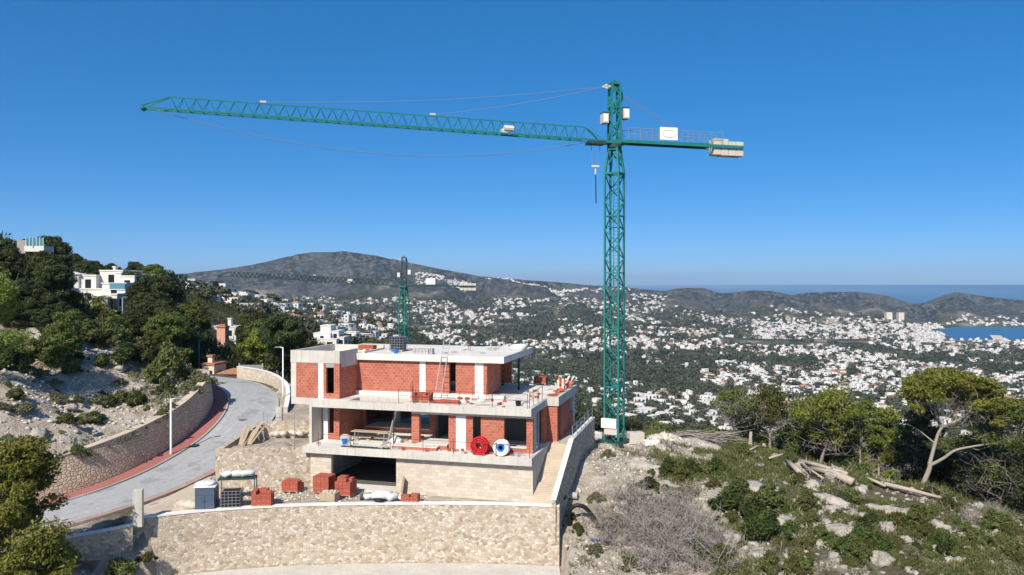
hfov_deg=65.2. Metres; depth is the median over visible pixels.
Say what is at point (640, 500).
shrub
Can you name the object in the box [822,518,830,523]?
boulder
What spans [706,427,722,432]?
pine tree
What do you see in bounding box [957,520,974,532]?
shrub
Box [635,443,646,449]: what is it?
boulder
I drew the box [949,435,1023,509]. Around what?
pine tree
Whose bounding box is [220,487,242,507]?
block stack
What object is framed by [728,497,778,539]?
shrub
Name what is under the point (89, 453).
shrub
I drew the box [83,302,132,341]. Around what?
pine tree
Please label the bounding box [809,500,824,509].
boulder
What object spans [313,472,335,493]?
brick stack
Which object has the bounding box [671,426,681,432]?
pine tree
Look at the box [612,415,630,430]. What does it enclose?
pine tree
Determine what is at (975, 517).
shrub
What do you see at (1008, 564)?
shrub
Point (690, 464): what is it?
shrub
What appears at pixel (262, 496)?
brick stack
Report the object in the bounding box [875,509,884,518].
shrub
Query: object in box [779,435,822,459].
pine tree
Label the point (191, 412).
retaining wall
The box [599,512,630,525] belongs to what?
shrub
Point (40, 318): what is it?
pine tree
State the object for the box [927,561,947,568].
shrub
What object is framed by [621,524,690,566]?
dead shrub
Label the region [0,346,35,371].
shrub
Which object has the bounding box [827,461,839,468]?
shrub
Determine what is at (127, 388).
boulder
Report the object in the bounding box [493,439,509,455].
pipe coil
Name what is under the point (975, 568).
shrub
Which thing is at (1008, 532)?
shrub
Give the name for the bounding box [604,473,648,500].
dead shrub
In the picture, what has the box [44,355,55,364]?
shrub
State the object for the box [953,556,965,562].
boulder
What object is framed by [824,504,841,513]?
boulder
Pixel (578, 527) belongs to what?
shrub
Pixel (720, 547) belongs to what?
shrub
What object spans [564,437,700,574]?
stones
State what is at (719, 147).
tower crane
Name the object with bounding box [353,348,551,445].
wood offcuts
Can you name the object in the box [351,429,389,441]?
site table
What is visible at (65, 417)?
shrub
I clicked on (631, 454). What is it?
dry grass
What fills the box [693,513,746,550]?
dead shrub
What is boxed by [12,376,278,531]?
road
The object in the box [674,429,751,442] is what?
branch pile
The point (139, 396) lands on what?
shrub
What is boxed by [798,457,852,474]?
fallen log
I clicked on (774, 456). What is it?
fallen log
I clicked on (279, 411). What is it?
stone pillar
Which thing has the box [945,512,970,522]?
shrub
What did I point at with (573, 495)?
pipe stub
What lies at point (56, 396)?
shrub
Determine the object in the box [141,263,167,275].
pine tree
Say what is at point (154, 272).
pine tree
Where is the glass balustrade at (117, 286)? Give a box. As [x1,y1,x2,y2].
[109,283,124,289]
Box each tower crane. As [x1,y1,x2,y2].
[140,79,743,446]
[217,256,475,343]
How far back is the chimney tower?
175.19 m
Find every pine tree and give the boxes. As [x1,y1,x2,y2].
[0,238,25,260]
[0,248,26,280]
[0,267,35,350]
[0,301,30,328]
[0,434,69,559]
[0,514,86,574]
[5,280,27,300]
[12,277,32,299]
[17,296,44,327]
[19,284,49,307]
[25,242,72,263]
[25,250,62,284]
[27,250,69,276]
[27,259,77,299]
[28,259,64,293]
[29,308,56,333]
[37,235,73,263]
[37,292,62,311]
[40,309,84,373]
[50,301,71,317]
[59,262,73,289]
[62,308,85,321]
[65,290,82,308]
[70,253,86,260]
[71,256,83,265]
[74,260,102,274]
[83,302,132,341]
[93,260,106,269]
[104,263,120,269]
[121,308,152,336]
[123,281,140,308]
[123,291,174,333]
[124,270,145,281]
[125,263,143,269]
[126,329,138,341]
[127,275,186,307]
[135,301,176,337]
[139,313,193,356]
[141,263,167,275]
[142,328,170,345]
[146,271,162,276]
[153,309,186,345]
[165,269,177,284]
[173,300,212,329]
[174,315,203,356]
[190,326,204,348]
[210,281,221,288]
[234,319,254,351]
[236,328,284,371]
[237,313,251,324]
[241,317,267,338]
[245,349,271,371]
[245,354,255,364]
[253,312,269,319]
[257,312,304,374]
[257,314,305,371]
[299,325,317,346]
[361,336,377,341]
[365,339,384,343]
[575,406,597,418]
[590,412,607,430]
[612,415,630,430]
[612,416,629,431]
[628,417,643,430]
[648,423,671,431]
[665,422,678,429]
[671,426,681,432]
[706,386,762,434]
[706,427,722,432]
[729,400,774,445]
[748,380,792,447]
[771,420,818,454]
[774,396,825,457]
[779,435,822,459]
[788,383,866,462]
[795,393,847,466]
[819,401,866,463]
[832,397,889,472]
[834,440,875,468]
[856,403,903,479]
[864,414,918,480]
[883,400,947,484]
[885,424,936,481]
[896,364,1023,483]
[916,458,964,492]
[921,440,941,456]
[923,451,969,493]
[933,439,956,449]
[937,440,952,450]
[941,418,999,496]
[948,417,1022,507]
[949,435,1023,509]
[962,454,1023,514]
[972,394,1023,514]
[985,439,1023,513]
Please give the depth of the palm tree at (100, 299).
139.93 m
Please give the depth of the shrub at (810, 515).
52.27 m
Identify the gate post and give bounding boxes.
[133,488,143,526]
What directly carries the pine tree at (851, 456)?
on the hillside
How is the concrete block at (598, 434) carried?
on the hillside
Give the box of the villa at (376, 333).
[370,331,378,338]
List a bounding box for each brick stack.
[251,487,273,505]
[281,478,303,492]
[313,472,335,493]
[335,475,356,497]
[358,344,376,350]
[401,493,419,502]
[412,391,432,402]
[431,399,448,403]
[442,399,460,404]
[533,376,547,384]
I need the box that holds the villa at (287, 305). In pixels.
[279,303,292,309]
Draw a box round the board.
[401,476,404,493]
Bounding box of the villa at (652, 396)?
[645,394,658,398]
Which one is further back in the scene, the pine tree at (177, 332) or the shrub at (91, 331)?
the pine tree at (177, 332)
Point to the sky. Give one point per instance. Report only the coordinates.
(883, 140)
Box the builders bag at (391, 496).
[385,492,398,500]
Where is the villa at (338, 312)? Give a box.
[330,311,342,316]
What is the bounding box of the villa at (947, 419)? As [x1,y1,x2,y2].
[932,417,956,424]
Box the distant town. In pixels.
[238,272,1023,429]
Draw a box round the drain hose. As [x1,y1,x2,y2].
[562,503,599,528]
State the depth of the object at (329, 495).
53.08 m
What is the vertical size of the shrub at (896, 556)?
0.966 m
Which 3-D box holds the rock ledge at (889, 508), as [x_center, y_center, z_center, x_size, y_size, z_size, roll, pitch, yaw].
[25.766,15.457,54.346,4.007,1.252,1.233,6,2,14]
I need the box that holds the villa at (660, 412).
[655,411,673,414]
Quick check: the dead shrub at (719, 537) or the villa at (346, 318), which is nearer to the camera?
the dead shrub at (719, 537)
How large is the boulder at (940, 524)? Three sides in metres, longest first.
1.671 x 1.546 x 1.224 m
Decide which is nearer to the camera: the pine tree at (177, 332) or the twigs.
the twigs
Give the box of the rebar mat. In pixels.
[341,445,389,448]
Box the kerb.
[66,384,228,500]
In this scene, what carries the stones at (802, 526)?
on the hillside
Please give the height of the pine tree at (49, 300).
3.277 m
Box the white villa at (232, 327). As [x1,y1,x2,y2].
[211,318,240,343]
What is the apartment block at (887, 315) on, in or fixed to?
on the valley ground at (940, 311)
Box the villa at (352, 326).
[338,323,355,330]
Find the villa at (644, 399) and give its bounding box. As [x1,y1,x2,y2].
[630,397,647,406]
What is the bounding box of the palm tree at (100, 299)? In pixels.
[83,293,114,307]
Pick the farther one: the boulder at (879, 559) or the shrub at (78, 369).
the shrub at (78, 369)
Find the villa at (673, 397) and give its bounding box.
[668,396,682,404]
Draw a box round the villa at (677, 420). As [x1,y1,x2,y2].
[672,419,684,423]
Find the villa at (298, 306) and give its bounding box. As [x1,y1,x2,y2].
[293,303,302,309]
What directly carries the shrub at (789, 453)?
on the hillside
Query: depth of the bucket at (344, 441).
57.20 m
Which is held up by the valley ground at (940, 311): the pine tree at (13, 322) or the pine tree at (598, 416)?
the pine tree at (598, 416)
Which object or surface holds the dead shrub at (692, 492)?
on the hillside
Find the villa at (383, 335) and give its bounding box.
[379,333,387,338]
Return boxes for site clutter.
[340,434,351,441]
[388,435,401,443]
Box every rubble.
[219,488,281,493]
[243,487,431,501]
[270,419,308,436]
[646,431,682,441]
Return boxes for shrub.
[0,330,23,353]
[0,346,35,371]
[0,402,17,409]
[0,433,15,440]
[4,380,17,387]
[4,387,26,399]
[11,401,39,414]
[13,338,43,358]
[24,365,51,377]
[33,338,57,357]
[37,324,56,347]
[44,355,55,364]
[47,378,64,386]
[50,390,69,403]
[53,320,60,333]
[54,412,87,425]
[59,354,77,364]
[63,444,82,455]
[63,445,86,452]
[64,366,89,372]
[67,316,103,340]
[68,394,84,403]
[73,352,90,360]
[76,412,96,422]
[81,334,95,342]
[81,449,98,458]
[82,318,118,338]
[87,394,107,404]
[88,410,108,423]
[89,337,114,347]
[93,340,151,366]
[96,309,128,331]
[99,315,130,344]
[102,394,117,407]
[103,556,139,574]
[111,390,135,405]
[113,377,128,384]
[121,428,140,437]
[126,390,149,405]
[127,370,141,376]
[131,336,159,365]
[135,550,159,562]
[143,338,189,383]
[145,346,160,363]
[153,411,169,418]
[155,382,177,394]
[156,391,173,398]
[156,408,168,415]
[165,402,178,409]
[167,340,184,352]
[177,351,191,368]
[178,366,210,381]
[178,380,195,393]
[187,373,217,383]
[188,384,208,393]
[212,380,226,384]
[565,512,576,520]
[571,522,584,535]
[578,493,634,529]
[583,520,636,548]
[585,542,606,556]
[586,491,605,502]
[588,508,648,545]
[597,538,665,573]
[599,448,615,458]
[599,479,636,501]
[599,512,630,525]
[602,488,658,515]
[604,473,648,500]
[609,504,651,534]
[615,502,676,545]
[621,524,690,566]
[621,553,637,572]
[623,483,684,515]
[624,494,652,506]
[626,489,679,529]
[632,537,701,574]
[635,476,669,491]
[638,510,702,559]
[647,457,679,476]
[647,508,706,541]
[650,520,674,539]
[652,488,702,521]
[658,476,702,503]
[659,524,718,560]
[662,499,715,539]
[666,527,722,571]
[669,460,700,481]
[682,502,725,531]
[683,458,703,474]
[684,537,708,559]
[687,536,754,574]
[693,459,727,479]
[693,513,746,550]
[701,522,745,554]
[705,476,722,489]
[707,455,732,474]
[707,482,767,511]
[707,543,736,566]
[718,475,752,498]
[723,441,733,446]
[723,453,736,461]
[723,509,740,518]
[728,471,737,478]
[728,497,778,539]
[729,522,738,529]
[735,442,754,455]
[737,506,798,541]
[747,483,791,509]
[747,549,789,574]
[770,457,782,466]
[772,549,815,573]
[773,508,784,516]
[775,480,789,490]
[777,488,787,495]
[778,466,794,474]
[780,447,800,462]
[780,505,797,514]
[784,553,806,574]
[786,483,805,493]
[788,472,806,484]
[796,489,829,511]
[797,453,818,461]
[799,533,816,547]
[802,509,820,525]
[804,552,815,559]
[805,566,815,573]
[808,521,830,536]
[819,523,893,554]
[825,506,840,515]
[825,530,837,537]
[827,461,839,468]
[828,487,839,495]
[836,492,852,502]
[838,556,859,570]
[839,485,861,503]
[840,532,873,569]
[851,557,872,567]
[854,475,872,488]
[855,509,888,523]
[858,469,872,477]
[858,505,869,512]
[862,522,879,532]
[863,538,882,550]
[869,569,878,574]
[872,478,883,485]
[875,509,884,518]
[881,508,916,531]
[885,534,900,544]
[886,540,904,552]
[889,548,903,555]
[891,551,904,565]
[895,481,905,486]
[898,543,927,557]
[899,529,916,541]
[901,554,921,569]
[905,502,938,528]
[908,541,923,554]
[914,521,939,537]
[914,532,927,542]
[918,565,945,574]
[920,548,941,561]
[920,557,933,565]
[920,560,926,567]
[923,486,941,500]
[923,541,933,549]
[924,531,963,553]
[927,505,942,515]
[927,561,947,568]
[936,496,955,508]
[936,526,955,539]
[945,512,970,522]
[945,522,965,533]
[945,546,967,559]
[946,494,955,503]
[946,503,982,524]
[950,526,996,545]
[952,538,970,556]
[953,502,968,514]
[956,537,980,552]
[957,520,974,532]
[968,550,980,560]
[968,564,983,574]
[970,515,981,526]
[972,562,995,571]
[975,509,986,513]
[976,498,1022,518]
[977,511,1022,532]
[979,507,996,519]
[987,531,1012,543]
[989,537,1023,559]
[991,553,1007,561]
[997,559,1023,574]
[1000,506,1014,516]
[1000,521,1014,530]
[1005,530,1015,536]
[1010,551,1023,563]
[1012,523,1022,530]
[1012,528,1023,535]
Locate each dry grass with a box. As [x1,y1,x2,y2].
[562,429,782,574]
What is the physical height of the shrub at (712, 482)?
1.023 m
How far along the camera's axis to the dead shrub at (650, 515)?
52.96 m
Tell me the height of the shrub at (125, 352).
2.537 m
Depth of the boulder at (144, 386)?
70.66 m
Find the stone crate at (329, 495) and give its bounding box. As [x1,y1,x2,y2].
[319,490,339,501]
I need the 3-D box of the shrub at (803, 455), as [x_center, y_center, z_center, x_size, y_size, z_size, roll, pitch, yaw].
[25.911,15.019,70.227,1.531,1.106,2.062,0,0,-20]
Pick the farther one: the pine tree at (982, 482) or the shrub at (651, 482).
the pine tree at (982, 482)
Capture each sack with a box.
[221,470,232,477]
[231,470,241,476]
[241,469,255,476]
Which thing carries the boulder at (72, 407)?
on the hillside
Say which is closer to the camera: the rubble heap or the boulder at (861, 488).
the rubble heap
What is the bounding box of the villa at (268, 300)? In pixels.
[261,299,282,306]
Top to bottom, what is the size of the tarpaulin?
0.201 m
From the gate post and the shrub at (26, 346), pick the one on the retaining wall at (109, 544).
the gate post
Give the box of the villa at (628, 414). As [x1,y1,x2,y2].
[620,413,637,416]
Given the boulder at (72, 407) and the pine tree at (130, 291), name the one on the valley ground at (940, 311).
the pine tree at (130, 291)
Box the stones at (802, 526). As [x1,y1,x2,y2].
[607,440,1022,574]
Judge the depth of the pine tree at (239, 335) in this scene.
149.47 m
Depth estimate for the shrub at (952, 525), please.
52.08 m
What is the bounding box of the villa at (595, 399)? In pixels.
[592,397,600,402]
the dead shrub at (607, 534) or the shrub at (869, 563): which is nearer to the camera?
the shrub at (869, 563)
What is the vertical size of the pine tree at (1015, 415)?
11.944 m
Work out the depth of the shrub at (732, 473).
59.99 m
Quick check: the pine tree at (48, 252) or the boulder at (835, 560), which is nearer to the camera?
the boulder at (835, 560)
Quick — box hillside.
[0,270,1022,574]
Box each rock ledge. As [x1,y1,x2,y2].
[622,456,660,472]
[656,480,681,489]
[673,437,721,450]
[726,480,777,491]
[813,493,850,508]
[816,522,871,537]
[865,503,907,513]
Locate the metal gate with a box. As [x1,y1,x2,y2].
[239,363,262,368]
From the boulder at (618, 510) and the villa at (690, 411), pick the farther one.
the villa at (690, 411)
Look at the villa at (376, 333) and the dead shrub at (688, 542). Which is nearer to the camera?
the dead shrub at (688, 542)
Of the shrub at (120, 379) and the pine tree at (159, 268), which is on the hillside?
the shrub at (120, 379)
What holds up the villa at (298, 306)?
on the valley ground at (940, 311)
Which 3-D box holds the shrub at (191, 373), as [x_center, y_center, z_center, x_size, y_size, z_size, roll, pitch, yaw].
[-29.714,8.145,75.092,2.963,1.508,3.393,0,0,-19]
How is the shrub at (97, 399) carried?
on the hillside
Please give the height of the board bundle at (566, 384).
0.916 m
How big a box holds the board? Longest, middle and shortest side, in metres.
1.150 x 1.000 x 0.050 m
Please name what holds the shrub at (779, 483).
on the hillside
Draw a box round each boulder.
[24,375,36,381]
[30,427,48,439]
[66,403,77,411]
[114,364,126,371]
[123,386,133,392]
[133,384,141,390]
[134,384,148,390]
[613,507,629,517]
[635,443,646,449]
[641,490,652,495]
[654,467,662,476]
[655,443,669,451]
[690,444,700,448]
[700,502,714,515]
[718,531,742,546]
[746,550,763,559]
[777,514,791,525]
[779,514,795,520]
[794,460,804,469]
[803,478,820,490]
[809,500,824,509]
[815,538,828,548]
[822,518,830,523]
[824,471,846,479]
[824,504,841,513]
[827,551,840,560]
[828,557,839,564]
[846,509,858,514]
[854,484,868,494]
[870,550,895,567]
[879,521,896,532]
[899,535,913,543]
[904,566,915,573]
[929,519,954,535]
[944,556,952,561]
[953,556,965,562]
[973,502,984,508]
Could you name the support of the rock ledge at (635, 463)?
on the hillside
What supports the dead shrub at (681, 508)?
on the hillside
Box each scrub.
[0,231,332,382]
[0,269,202,445]
[632,426,1023,574]
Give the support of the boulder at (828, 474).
on the hillside
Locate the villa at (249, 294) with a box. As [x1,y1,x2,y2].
[227,293,254,300]
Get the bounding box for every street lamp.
[170,398,180,454]
[198,340,203,368]
[275,347,283,398]
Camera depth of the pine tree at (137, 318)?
105.02 m
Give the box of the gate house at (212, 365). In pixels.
[201,355,236,375]
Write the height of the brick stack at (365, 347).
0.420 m
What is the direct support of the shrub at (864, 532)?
on the hillside
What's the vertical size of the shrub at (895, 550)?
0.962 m
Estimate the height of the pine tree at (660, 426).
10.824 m
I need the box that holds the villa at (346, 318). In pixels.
[335,314,351,322]
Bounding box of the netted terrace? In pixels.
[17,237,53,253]
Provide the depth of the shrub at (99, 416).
62.80 m
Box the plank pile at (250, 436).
[238,423,264,445]
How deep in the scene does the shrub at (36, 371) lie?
66.39 m
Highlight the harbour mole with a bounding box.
[989,335,1009,341]
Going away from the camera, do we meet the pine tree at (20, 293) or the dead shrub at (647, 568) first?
the dead shrub at (647, 568)
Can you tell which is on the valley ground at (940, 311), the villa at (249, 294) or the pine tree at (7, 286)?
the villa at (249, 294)
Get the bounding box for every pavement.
[11,467,215,538]
[27,384,227,505]
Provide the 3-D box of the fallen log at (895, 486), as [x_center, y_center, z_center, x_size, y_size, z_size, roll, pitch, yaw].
[29.197,14.774,57.957,4.108,1.320,0.616,0,0,26]
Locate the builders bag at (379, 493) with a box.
[371,489,392,499]
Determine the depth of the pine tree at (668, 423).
258.48 m
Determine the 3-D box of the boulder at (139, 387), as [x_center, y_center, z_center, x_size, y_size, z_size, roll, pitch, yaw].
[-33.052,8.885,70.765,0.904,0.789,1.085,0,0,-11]
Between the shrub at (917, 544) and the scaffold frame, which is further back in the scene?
the scaffold frame
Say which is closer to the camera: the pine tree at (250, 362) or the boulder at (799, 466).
the boulder at (799, 466)
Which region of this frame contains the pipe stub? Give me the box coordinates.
[568,492,578,498]
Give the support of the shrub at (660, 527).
on the hillside
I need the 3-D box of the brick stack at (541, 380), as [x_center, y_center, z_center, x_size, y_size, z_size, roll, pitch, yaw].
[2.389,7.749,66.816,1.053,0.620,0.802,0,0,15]
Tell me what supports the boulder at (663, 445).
on the hillside
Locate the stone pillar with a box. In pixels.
[276,406,282,420]
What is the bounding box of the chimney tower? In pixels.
[215,324,229,347]
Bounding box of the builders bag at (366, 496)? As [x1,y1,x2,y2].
[363,494,371,499]
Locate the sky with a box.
[0,0,1023,284]
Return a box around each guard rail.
[318,434,529,457]
[398,389,527,408]
[529,386,542,407]
[572,408,592,436]
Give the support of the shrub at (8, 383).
on the hillside
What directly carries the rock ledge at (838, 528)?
on the hillside
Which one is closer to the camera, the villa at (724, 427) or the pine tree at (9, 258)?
the pine tree at (9, 258)
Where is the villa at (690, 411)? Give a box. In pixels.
[684,409,694,414]
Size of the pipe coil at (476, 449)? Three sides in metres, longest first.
1.277 x 1.267 x 0.654 m
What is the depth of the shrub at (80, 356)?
71.07 m
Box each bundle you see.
[509,344,527,350]
[555,376,574,391]
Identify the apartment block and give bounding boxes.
[884,312,891,318]
[896,313,903,320]
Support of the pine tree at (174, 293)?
on the hillside
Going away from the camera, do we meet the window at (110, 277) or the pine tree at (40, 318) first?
the pine tree at (40, 318)
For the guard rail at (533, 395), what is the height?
1.051 m
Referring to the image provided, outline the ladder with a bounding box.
[434,341,449,398]
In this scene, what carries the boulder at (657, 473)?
on the hillside
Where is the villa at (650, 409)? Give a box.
[639,406,656,412]
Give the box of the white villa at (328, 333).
[312,324,348,344]
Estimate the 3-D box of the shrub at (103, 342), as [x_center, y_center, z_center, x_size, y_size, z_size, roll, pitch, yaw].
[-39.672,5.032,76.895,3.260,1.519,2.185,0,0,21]
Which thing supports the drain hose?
on the hillside
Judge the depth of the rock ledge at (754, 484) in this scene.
57.68 m
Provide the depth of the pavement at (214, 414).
65.83 m
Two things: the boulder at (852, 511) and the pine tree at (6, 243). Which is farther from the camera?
the pine tree at (6, 243)
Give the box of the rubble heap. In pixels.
[173,498,194,509]
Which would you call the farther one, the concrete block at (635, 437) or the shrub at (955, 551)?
the concrete block at (635, 437)
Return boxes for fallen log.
[768,453,799,458]
[785,459,802,472]
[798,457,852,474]
[800,463,823,478]
[811,466,855,485]
[867,477,885,486]
[884,482,945,498]
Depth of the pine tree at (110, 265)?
221.04 m
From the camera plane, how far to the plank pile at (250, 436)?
59.58 m
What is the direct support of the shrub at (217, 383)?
on the hillside
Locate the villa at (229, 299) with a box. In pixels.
[224,297,243,303]
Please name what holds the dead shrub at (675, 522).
on the hillside
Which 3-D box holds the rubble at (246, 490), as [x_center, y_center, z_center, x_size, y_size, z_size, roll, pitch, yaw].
[-18.224,14.222,55.720,5.243,0.317,1.542,0,0,0]
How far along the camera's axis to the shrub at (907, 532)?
49.83 m
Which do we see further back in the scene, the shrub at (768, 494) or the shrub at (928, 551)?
the shrub at (768, 494)
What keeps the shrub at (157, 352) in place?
on the hillside
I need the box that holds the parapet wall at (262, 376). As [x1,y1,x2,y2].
[236,366,289,412]
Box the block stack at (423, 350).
[412,348,433,353]
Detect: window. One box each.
[85,279,90,287]
[108,275,113,282]
[111,298,116,309]
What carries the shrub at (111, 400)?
on the hillside
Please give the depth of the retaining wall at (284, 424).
61.54 m
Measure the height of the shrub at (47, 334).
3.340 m
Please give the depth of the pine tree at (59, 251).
109.10 m
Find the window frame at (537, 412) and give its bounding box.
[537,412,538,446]
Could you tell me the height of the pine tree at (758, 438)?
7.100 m
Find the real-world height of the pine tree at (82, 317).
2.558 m
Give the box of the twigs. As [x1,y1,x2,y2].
[585,425,1019,574]
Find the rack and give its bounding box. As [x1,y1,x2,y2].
[217,475,257,502]
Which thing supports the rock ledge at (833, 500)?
on the hillside
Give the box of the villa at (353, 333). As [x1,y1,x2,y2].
[345,331,360,337]
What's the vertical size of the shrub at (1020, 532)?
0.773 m
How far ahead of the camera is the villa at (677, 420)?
345.61 m
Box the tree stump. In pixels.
[748,431,751,444]
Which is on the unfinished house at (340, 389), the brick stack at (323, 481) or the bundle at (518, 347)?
the bundle at (518, 347)
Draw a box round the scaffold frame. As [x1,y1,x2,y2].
[263,411,294,448]
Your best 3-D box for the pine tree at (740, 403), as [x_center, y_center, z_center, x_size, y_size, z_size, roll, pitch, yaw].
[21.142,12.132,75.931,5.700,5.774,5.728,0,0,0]
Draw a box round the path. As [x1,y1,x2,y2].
[185,563,560,574]
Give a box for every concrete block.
[595,431,601,439]
[626,431,644,444]
[642,438,659,445]
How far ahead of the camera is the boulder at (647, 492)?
57.16 m
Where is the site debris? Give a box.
[316,348,528,456]
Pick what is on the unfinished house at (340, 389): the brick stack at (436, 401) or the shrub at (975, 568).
the brick stack at (436, 401)
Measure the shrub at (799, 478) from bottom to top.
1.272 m
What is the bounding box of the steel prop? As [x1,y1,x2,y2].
[393,411,393,443]
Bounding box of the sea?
[592,285,1023,339]
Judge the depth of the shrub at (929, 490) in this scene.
58.16 m
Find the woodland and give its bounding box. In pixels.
[172,273,1023,461]
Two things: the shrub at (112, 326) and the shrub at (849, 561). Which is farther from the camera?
the shrub at (112, 326)
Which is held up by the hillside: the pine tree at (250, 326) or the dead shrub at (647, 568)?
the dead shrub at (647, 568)
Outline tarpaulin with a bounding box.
[373,498,385,501]
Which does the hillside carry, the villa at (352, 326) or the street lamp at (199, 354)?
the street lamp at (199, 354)
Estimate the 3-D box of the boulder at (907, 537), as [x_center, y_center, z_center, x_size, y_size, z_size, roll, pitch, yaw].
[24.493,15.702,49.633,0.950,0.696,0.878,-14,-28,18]
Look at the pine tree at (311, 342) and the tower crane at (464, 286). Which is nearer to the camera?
the tower crane at (464, 286)
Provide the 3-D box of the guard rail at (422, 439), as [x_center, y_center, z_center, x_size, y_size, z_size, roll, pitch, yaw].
[-6.280,10.775,54.730,15.442,0.951,0.040,0,0,15]
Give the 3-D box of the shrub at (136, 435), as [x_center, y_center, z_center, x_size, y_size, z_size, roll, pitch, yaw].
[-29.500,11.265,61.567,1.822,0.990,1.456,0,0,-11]
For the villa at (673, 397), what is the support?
on the valley ground at (940, 311)
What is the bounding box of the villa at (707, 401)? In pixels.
[703,399,711,404]
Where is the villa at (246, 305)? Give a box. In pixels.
[239,303,261,310]
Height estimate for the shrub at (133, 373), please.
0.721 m
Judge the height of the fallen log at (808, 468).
0.316 m
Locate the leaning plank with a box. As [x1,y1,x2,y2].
[387,411,396,442]
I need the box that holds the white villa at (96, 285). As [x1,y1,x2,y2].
[68,266,149,311]
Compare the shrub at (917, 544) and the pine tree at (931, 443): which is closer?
the shrub at (917, 544)
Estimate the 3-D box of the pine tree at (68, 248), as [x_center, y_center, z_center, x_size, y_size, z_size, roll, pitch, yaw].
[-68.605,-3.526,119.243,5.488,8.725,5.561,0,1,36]
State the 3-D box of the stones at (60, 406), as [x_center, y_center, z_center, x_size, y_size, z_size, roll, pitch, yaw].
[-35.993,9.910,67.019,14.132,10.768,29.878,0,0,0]
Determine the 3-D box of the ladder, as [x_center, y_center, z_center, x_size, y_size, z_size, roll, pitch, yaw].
[-5.112,6.019,58.572,0.523,4.211,1.777,0,0,20]
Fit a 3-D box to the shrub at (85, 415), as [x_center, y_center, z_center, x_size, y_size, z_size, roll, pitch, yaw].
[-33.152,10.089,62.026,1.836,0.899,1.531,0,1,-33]
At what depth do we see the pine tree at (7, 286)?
61.29 m
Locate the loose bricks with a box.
[370,389,561,455]
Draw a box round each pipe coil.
[470,435,489,454]
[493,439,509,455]
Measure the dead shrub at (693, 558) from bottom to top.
2.678 m
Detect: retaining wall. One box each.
[3,523,132,560]
[32,369,213,501]
[130,501,558,574]
[215,446,310,488]
[217,426,255,488]
[257,420,308,439]
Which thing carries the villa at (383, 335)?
on the valley ground at (940, 311)
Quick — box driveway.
[144,476,223,514]
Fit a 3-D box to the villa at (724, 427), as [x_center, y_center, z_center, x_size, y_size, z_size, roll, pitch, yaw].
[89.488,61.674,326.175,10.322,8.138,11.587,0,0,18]
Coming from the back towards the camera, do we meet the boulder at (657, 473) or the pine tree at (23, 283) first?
the pine tree at (23, 283)
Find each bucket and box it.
[342,437,347,444]
[515,398,520,405]
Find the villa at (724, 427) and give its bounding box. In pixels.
[719,426,732,428]
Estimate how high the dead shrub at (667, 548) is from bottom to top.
2.897 m
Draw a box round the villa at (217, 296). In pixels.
[214,294,219,303]
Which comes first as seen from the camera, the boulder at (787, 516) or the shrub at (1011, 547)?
the shrub at (1011, 547)
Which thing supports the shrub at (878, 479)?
on the hillside
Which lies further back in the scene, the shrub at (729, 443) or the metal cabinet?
the shrub at (729, 443)
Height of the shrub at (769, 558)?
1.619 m
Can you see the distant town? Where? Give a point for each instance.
(918, 334)
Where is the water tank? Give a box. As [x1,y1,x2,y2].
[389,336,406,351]
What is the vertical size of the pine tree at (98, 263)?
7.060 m
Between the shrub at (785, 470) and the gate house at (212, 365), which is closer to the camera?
the shrub at (785, 470)
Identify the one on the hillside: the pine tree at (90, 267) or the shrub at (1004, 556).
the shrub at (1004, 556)
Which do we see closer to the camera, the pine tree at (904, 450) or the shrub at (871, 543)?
the shrub at (871, 543)
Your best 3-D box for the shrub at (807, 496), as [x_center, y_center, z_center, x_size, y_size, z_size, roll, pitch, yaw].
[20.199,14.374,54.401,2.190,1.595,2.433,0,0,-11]
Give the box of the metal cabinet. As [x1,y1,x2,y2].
[193,482,218,509]
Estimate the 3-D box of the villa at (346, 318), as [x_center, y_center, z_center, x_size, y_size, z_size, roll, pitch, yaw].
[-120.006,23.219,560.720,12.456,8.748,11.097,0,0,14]
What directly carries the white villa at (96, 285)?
on the valley ground at (940, 311)
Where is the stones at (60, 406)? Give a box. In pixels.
[0,343,180,453]
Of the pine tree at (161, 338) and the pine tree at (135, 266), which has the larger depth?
the pine tree at (135, 266)
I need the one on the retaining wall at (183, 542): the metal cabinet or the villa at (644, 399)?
the metal cabinet
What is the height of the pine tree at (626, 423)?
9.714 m
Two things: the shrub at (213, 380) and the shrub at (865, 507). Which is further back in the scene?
the shrub at (213, 380)
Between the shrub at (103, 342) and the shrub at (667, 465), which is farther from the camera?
the shrub at (103, 342)
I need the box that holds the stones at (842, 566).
[642,447,1021,574]
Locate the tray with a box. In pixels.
[359,491,395,501]
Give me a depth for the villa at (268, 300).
371.11 m
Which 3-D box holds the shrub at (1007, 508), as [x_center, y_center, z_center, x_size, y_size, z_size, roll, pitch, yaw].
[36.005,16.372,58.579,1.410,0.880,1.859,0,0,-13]
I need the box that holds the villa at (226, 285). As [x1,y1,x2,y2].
[219,283,231,292]
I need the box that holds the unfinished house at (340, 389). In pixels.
[291,343,594,544]
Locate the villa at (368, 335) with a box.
[360,333,372,338]
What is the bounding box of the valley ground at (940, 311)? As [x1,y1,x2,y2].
[22,251,1023,515]
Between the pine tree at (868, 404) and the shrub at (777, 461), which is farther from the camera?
the pine tree at (868, 404)
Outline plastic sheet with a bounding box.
[195,479,216,485]
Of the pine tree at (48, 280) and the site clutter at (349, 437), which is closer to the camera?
the site clutter at (349, 437)

